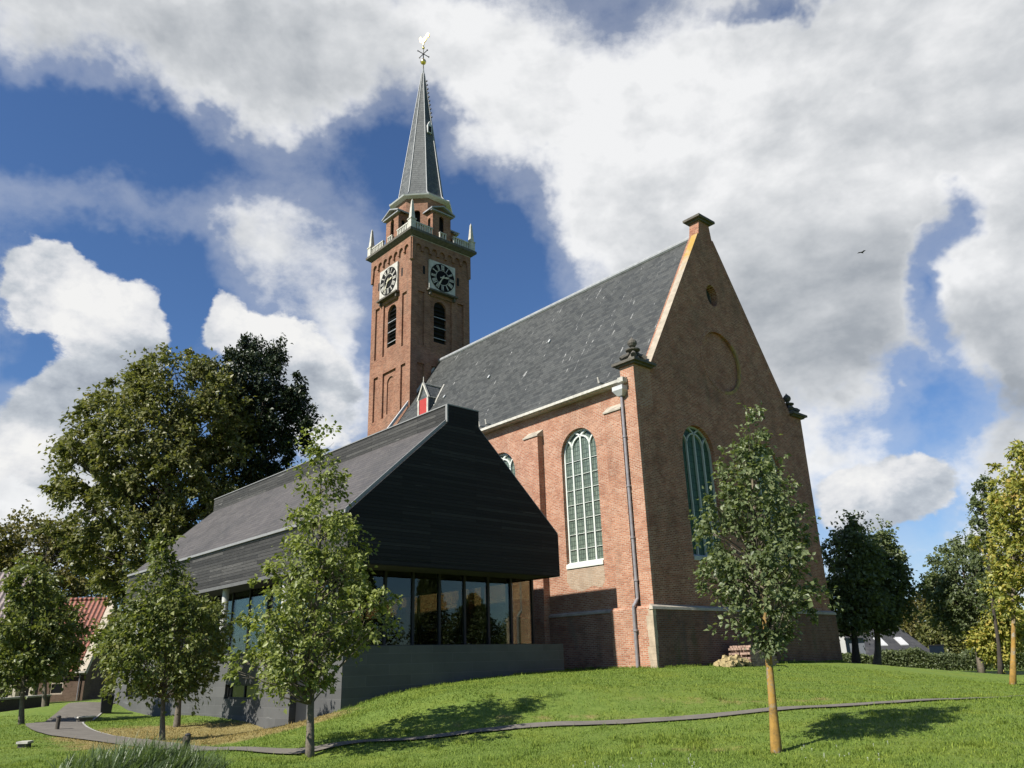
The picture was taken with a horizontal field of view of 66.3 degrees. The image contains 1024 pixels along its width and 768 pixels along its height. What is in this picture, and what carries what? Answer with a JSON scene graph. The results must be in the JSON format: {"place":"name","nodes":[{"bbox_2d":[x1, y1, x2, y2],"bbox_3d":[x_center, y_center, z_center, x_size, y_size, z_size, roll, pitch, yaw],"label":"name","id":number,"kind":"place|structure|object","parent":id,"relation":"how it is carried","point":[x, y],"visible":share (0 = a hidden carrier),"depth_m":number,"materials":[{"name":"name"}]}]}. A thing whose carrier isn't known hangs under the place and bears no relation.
{"place":"outdoors","nodes":[
{"label":"outdoors","id":0,"kind":"place"},
{"bbox_2d":[0,659,1023,767],"bbox_3d":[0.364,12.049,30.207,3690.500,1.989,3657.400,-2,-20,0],"label":"ground","id":1,"kind":"structure","parent":0,"point":[118,711],"depth_m":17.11,"materials":[{"name":"green plant"}]},
{"bbox_2d":[8,681,20,696],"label":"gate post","id":2,"kind":"object","parent":1,"relation":"on","point":[15,694],"depth_m":50.40,"materials":[{"name":"white"}]},
{"bbox_2d":[0,571,38,697],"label":"neighbour house","id":3,"kind":"structure","parent":1,"relation":"on","point":[2,596],"depth_m":60.26,"materials":[{"name":"brick"}]},
{"bbox_2d":[16,740,33,747],"bbox_3d":[-11.579,8.655,18.593,0.260,0.340,0.300,0,-20,-5],"label":"concrete block","id":4,"kind":"object","parent":1,"relation":"on","point":[24,744],"depth_m":18.52,"materials":[{"name":"concrete"}]},
{"bbox_2d":[0,694,51,711],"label":"garden wall","id":5,"kind":"structure","parent":1,"relation":"on","point":[12,703],"depth_m":44.92,"materials":[{"name":"concrete"}]},
{"bbox_2d":[0,553,83,724],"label":"young tree","id":6,"kind":"object","parent":1,"relation":"on","point":[24,669],"visible":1,"depth_m":29.34,"materials":[{"name":"green plant"}]},
{"bbox_2d":[0,499,111,597],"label":"olive green tree","id":7,"kind":"object","parent":1,"relation":"on","point":[11,547],"visible":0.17,"depth_m":78.90,"materials":[{"name":"green plant"}]},
{"bbox_2d":[16,578,95,706],"bbox_3d":[-22.625,12.657,38.152,4.055,6.529,4.019,8,-22,-25],"label":"young tree","id":8,"kind":"object","parent":1,"relation":"on","point":[79,647],"visible":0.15,"depth_m":38.34,"materials":[{"name":"green plant"}]},
{"bbox_2d":[55,715,60,728],"bbox_3d":[-13.497,10.169,23.276,0.132,0.611,0.132,-2,-20,0],"label":"bollard","id":9,"kind":"object","parent":1,"relation":"on","point":[58,720],"visible":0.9,"depth_m":23.28,"materials":[{"name":"grey wood"}]},
{"bbox_2d":[37,597,119,701],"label":"brick house","id":10,"kind":"structure","parent":1,"relation":"on","point":[86,688],"depth_m":67.10,"materials":[{"name":"red brick"}]},
{"bbox_2d":[49,676,63,694],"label":"window","id":11,"kind":"structure","parent":10,"relation":"in","point":[56,690],"depth_m":65.73,"materials":[{"name":"white"}]},
{"bbox_2d":[75,716,94,721],"bbox_3d":[-15.642,12.380,28.669,0.300,0.430,0.600,-17,-24,36],"label":"concrete block","id":12,"kind":"object","parent":1,"relation":"on","point":[84,718],"depth_m":28.60,"materials":[{"name":"concrete"}]},
{"bbox_2d":[82,713,128,737],"bbox_3d":[-14.172,11.629,27.223,1.416,0.390,18.451,9,-22,-27],"label":"path edging","id":13,"kind":"object","parent":1,"relation":"on","point":[95,730],"visible":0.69,"depth_m":24.26,"materials":[{"name":"concrete"}]},
{"bbox_2d":[100,693,114,712],"bbox_3d":[-17.085,13.466,33.075,0.520,0.760,0.520,9,-22,-27],"label":"waste bin","id":14,"kind":"object","parent":1,"relation":"on","point":[106,707],"visible":0.64,"depth_m":32.87,"materials":[{"name":"grey metal"}]},
{"bbox_2d":[43,731,238,767],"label":"reeds","id":15,"kind":"object","parent":1,"relation":"on","point":[145,756],"visible":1,"depth_m":11.71,"materials":[{"name":"green plant"}]},
{"bbox_2d":[29,342,275,700],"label":"chestnut tree","id":16,"kind":"object","parent":1,"relation":"on","point":[185,447],"visible":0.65,"depth_m":55.71,"materials":[{"name":"green plant"}]},
{"bbox_2d":[84,530,247,740],"bbox_3d":[-9.149,6.633,20.510,3.112,5.570,3.621,-13,-22,28],"label":"young tree","id":17,"kind":"object","parent":1,"relation":"on","point":[177,604],"visible":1,"depth_m":20.06,"materials":[{"name":"green plant"}]},
{"bbox_2d":[137,567,233,726],"bbox_3d":[-10.946,8.861,26.289,3.176,5.442,3.286,-2,-20,0],"label":"young tree","id":18,"kind":"object","parent":1,"relation":"on","point":[218,608],"visible":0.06,"depth_m":26.18,"materials":[{"name":"green plant"}]},
{"bbox_2d":[185,733,190,748],"bbox_3d":[-6.677,7.485,16.091,0.132,0.591,0.132,-2,-20,0],"label":"bollard","id":19,"kind":"object","parent":1,"relation":"on","point":[188,736],"visible":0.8,"depth_m":16.11,"materials":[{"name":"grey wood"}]},
{"bbox_2d":[204,331,323,492],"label":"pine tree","id":20,"kind":"object","parent":1,"relation":"on","point":[272,399],"visible":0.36,"depth_m":63.26,"materials":[{"name":"green plant"}]},
{"bbox_2d":[219,415,403,757],"bbox_3d":[-3.887,3.865,15.531,3.498,7.038,3.347,-2,-20,0],"label":"young tree","id":21,"kind":"object","parent":1,"relation":"on","point":[309,668],"visible":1,"depth_m":15.18,"materials":[{"name":"green plant"}]},
{"bbox_2d":[113,403,563,727],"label":"annex building","id":22,"kind":"structure","parent":1,"relation":"on","point":[453,520],"depth_m":27.88,"materials":[{"name":"black paint"}]},
{"bbox_2d":[128,685,148,696],"bbox_3d":[-16.238,13.430,34.308,0.100,0.500,3.010,15,-26,-39],"label":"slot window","id":23,"kind":"structure","parent":22,"relation":"in","point":[130,695],"depth_m":34.79,"materials":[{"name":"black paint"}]},
{"bbox_2d":[227,684,258,698],"bbox_3d":[-9.169,10.573,26.952,0.100,0.470,2.700,15,-26,-39],"label":"slot window","id":24,"kind":"structure","parent":22,"relation":"in","point":[242,691],"depth_m":27.09,"materials":[{"name":"glass"}]},
{"bbox_2d":[295,680,306,722],"bbox_3d":[-6.331,10.018,23.963,0.060,2.750,1.100,15,-26,-39],"label":"door","id":25,"kind":"structure","parent":22,"relation":"in","point":[300,712],"depth_m":24.13,"materials":[{"name":"black paint"}]},
{"bbox_2d":[366,33,842,669],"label":"church","id":26,"kind":"structure","parent":1,"relation":"on","point":[612,413],"depth_m":35.88,"materials":[{"name":"brick"}]},
{"bbox_2d":[500,453,514,474],"bbox_3d":[-0.308,6.020,36.585,0.175,5.696,2.060,15,-26,-39],"label":"arched window","id":27,"kind":"structure","parent":26,"relation":"in","point":[506,457],"depth_m":37.10,"materials":[{"name":"green glass"}]},
{"bbox_2d":[564,428,603,568],"bbox_3d":[2.991,4.702,32.923,0.370,5.856,2.060,15,-26,-39],"label":"arched window","id":28,"kind":"structure","parent":26,"relation":"in","point":[585,542],"depth_m":32.97,"materials":[{"name":"white glass"}]},
{"bbox_2d":[682,426,720,559],"bbox_3d":[7.895,4.537,32.859,2.260,5.746,0.380,15,-26,-39],"label":"arched window","id":29,"kind":"structure","parent":26,"relation":"in","point":[696,451],"depth_m":33.15,"materials":[{"name":"green glass"}]},
{"bbox_2d":[755,448,792,567],"bbox_3d":[11.931,5.621,36.248,2.260,5.746,0.380,15,-26,-39],"label":"arched window","id":30,"kind":"structure","parent":26,"relation":"in","point":[766,451],"depth_m":36.54,"materials":[{"name":"green glass"}]},
{"bbox_2d":[713,654,751,667],"bbox_3d":[8.289,10.386,29.349,1.720,0.516,0.956,15,-26,-39],"label":"rubble heap","id":31,"kind":"object","parent":1,"relation":"on","point":[736,660],"visible":0.98,"depth_m":28.99,"materials":[{"name":"beige stone"}]},
{"bbox_2d":[728,645,778,665],"bbox_3d":[9.394,10.536,30.416,2.016,0.762,0.945,15,-26,-39],"label":"brick stack","id":32,"kind":"object","parent":1,"relation":"on","point":[755,659],"visible":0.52,"depth_m":29.83,"materials":[{"name":"brick"}]},
{"bbox_2d":[688,401,842,752],"bbox_3d":[4.460,3.462,14.261,2.536,6.521,2.804,-2,-20,0],"label":"young tree","id":33,"kind":"object","parent":1,"relation":"on","point":[733,574],"visible":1,"depth_m":14.13,"materials":[{"name":"green plant"}]},
{"bbox_2d":[839,632,865,653],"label":"outbuilding","id":34,"kind":"structure","parent":1,"relation":"on","point":[845,647],"depth_m":54.91,"materials":[{"name":"stone"}]},
{"bbox_2d":[820,509,897,662],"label":"dark tree","id":35,"kind":"object","parent":1,"relation":"on","point":[855,569],"visible":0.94,"depth_m":41.90,"materials":[{"name":"green plant"}]},
{"bbox_2d":[838,627,929,666],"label":"slate house","id":36,"kind":"structure","parent":1,"relation":"on","point":[901,640],"depth_m":60.21,"materials":[{"name":"brick"}]},
{"bbox_2d":[860,514,921,664],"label":"dark tree","id":37,"kind":"object","parent":1,"relation":"on","point":[902,584],"visible":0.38,"depth_m":43.64,"materials":[{"name":"green plant"}]},
{"bbox_2d":[899,593,932,640],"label":"distant tree","id":38,"kind":"object","parent":1,"relation":"on","point":[909,630],"visible":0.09,"depth_m":85.80,"materials":[{"name":"green plant"}]},
{"bbox_2d":[842,647,1023,670],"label":"hedge","id":39,"kind":"object","parent":1,"relation":"on","point":[917,657],"visible":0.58,"depth_m":50.91,"materials":[{"name":"green plant"}]},
{"bbox_2d":[928,644,943,653],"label":"information sign","id":40,"kind":"object","parent":1,"relation":"on","point":[936,648],"visible":0.59,"depth_m":52.77,"materials":[{"name":"metal"}]},
{"bbox_2d":[911,599,973,666],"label":"distant tree","id":41,"kind":"object","parent":1,"relation":"on","point":[926,637],"visible":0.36,"depth_m":78.74,"materials":[{"name":"green plant"}]},
{"bbox_2d":[914,529,1020,672],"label":"dark tree","id":42,"kind":"object","parent":1,"relation":"on","point":[947,589],"visible":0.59,"depth_m":43.97,"materials":[{"name":"green plant"}]},
{"bbox_2d":[960,471,1023,673],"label":"slender tree","id":43,"kind":"object","parent":1,"relation":"on","point":[975,502],"visible":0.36,"depth_m":39.30,"materials":[{"name":"green plant"}]},
{"bbox_2d":[962,602,1023,673],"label":"bush","id":44,"kind":"object","parent":1,"relation":"on","point":[984,640],"visible":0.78,"depth_m":41.17,"materials":[{"name":"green plant"}]},
{"bbox_2d":[967,438,1023,684],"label":"yellow tree","id":45,"kind":"object","parent":1,"relation":"on","point":[1008,576],"visible":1,"depth_m":31.29,"materials":[{"name":"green plant"}]},
{"bbox_2d":[0,0,1023,621],"label":"sky","id":46,"kind":"structure","parent":0,"point":[199,175],"materials":[{"name":"white"}]},
{"bbox_2d":[26,695,1021,753],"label":"path","id":47,"kind":"structure","parent":0,"point":[70,726],"depth_m":17.30,"materials":[{"name":"grey asphalt"}]}
]}

